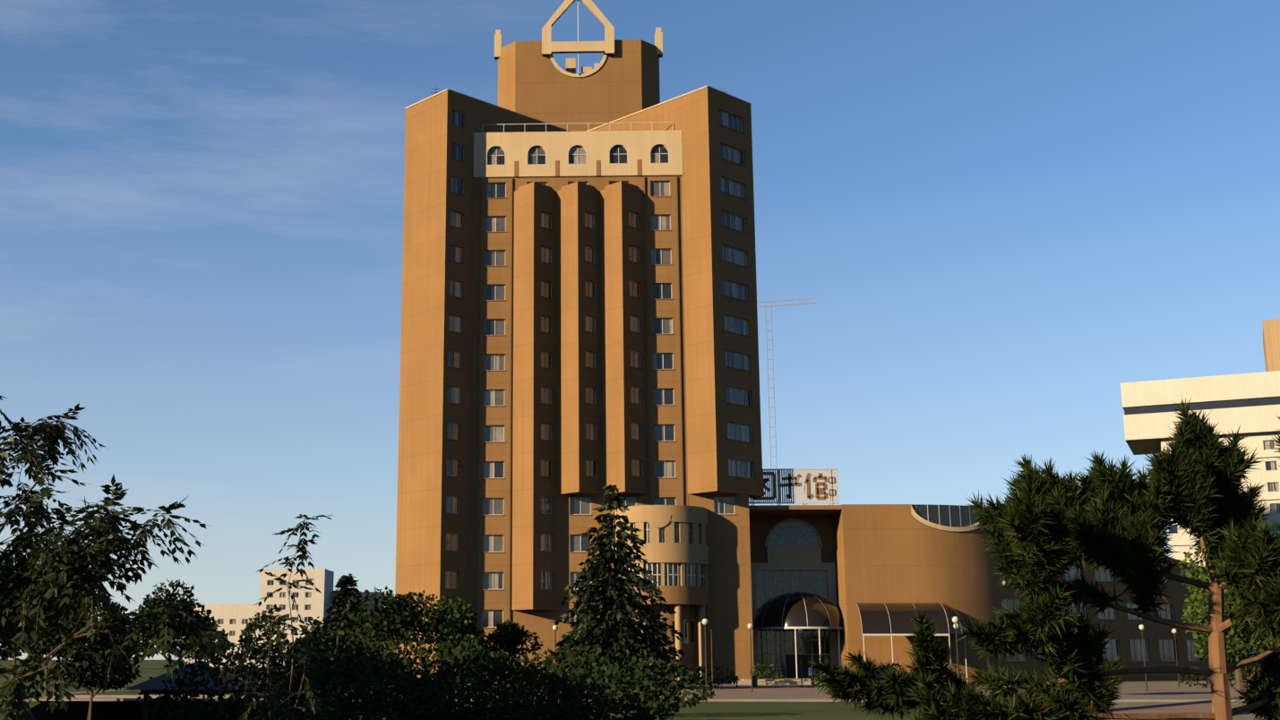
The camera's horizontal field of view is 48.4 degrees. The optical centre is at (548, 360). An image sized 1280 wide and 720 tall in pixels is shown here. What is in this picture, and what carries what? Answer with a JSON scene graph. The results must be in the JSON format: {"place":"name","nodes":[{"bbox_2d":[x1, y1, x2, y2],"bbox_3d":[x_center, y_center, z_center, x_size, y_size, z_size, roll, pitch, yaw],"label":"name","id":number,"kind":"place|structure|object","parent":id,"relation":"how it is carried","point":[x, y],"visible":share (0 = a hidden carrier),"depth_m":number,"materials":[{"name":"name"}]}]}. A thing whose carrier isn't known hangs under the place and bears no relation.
{"place":"outdoors","nodes":[
{"label":"outdoors","id":0,"kind":"place"},
{"bbox_2d":[394,0,763,684],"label":"tower","id":1,"kind":"structure","parent":0,"point":[579,315],"depth_m":134.76,"materials":[{"name":"orange concrete"}]},
{"bbox_2d":[0,660,1273,719],"bbox_3d":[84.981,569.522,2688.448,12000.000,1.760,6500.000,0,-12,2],"label":"ground","id":2,"kind":"structure","parent":0,"point":[766,702],"depth_m":81.12,"materials":[{"name":"green plant"}]},
{"bbox_2d":[0,395,339,719],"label":"tree","id":3,"kind":"object","parent":2,"relation":"on","point":[75,577],"visible":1,"depth_m":11.60,"materials":[{"name":"green plant"}]},
{"bbox_2d":[225,665,1034,716],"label":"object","id":4,"kind":"object","parent":2,"relation":"on","point":[754,681],"visible":0.19,"depth_m":114.59,"materials":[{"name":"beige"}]},
{"bbox_2d":[0,484,1279,719],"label":"vegetation","id":5,"kind":"object","parent":2,"relation":"on","point":[613,655],"visible":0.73,"depth_m":72.51,"materials":[{"name":"green plant"}]},
{"bbox_2d":[124,616,1179,719],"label":"street lamps","id":6,"kind":"object","parent":2,"relation":"on","point":[155,685],"visible":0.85,"depth_m":47.58,"materials":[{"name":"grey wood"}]},
{"bbox_2d":[611,505,709,684],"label":"round building section","id":7,"kind":"object","parent":2,"relation":"on","point":[674,549],"visible":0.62,"depth_m":127.72,"materials":[{"name":"beige concrete"}]},
{"bbox_2d":[184,298,1279,667],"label":"buildings","id":8,"kind":"structure","parent":2,"relation":"on","point":[1247,402],"depth_m":227.37,"materials":[{"name":"white concrete"}]},
{"bbox_2d":[752,592,967,681],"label":"canopies","id":9,"kind":"object","parent":2,"relation":"on","point":[798,610],"visible":0.92,"depth_m":130.42,"materials":[{"name":"grey"}]},
{"bbox_2d":[910,504,997,683],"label":"curved building section","id":10,"kind":"object","parent":2,"relation":"on","point":[952,565],"visible":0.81,"depth_m":132.30,"materials":[{"name":"brown concrete"}]},
{"bbox_2d":[731,468,1279,685],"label":"podium","id":11,"kind":"object","parent":2,"relation":"on","point":[844,559],"visible":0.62,"depth_m":135.65,"materials":[{"name":"brown concrete"}]},
{"bbox_2d":[805,395,1279,719],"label":"pine","id":12,"kind":"object","parent":2,"relation":"on","point":[1042,530],"visible":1,"depth_m":12.17,"materials":[{"name":"green plant"}]},
{"bbox_2d":[0,0,1279,660],"label":"sky","id":13,"kind":"structure","parent":0,"point":[997,218],"materials":[{"name":"blue"}]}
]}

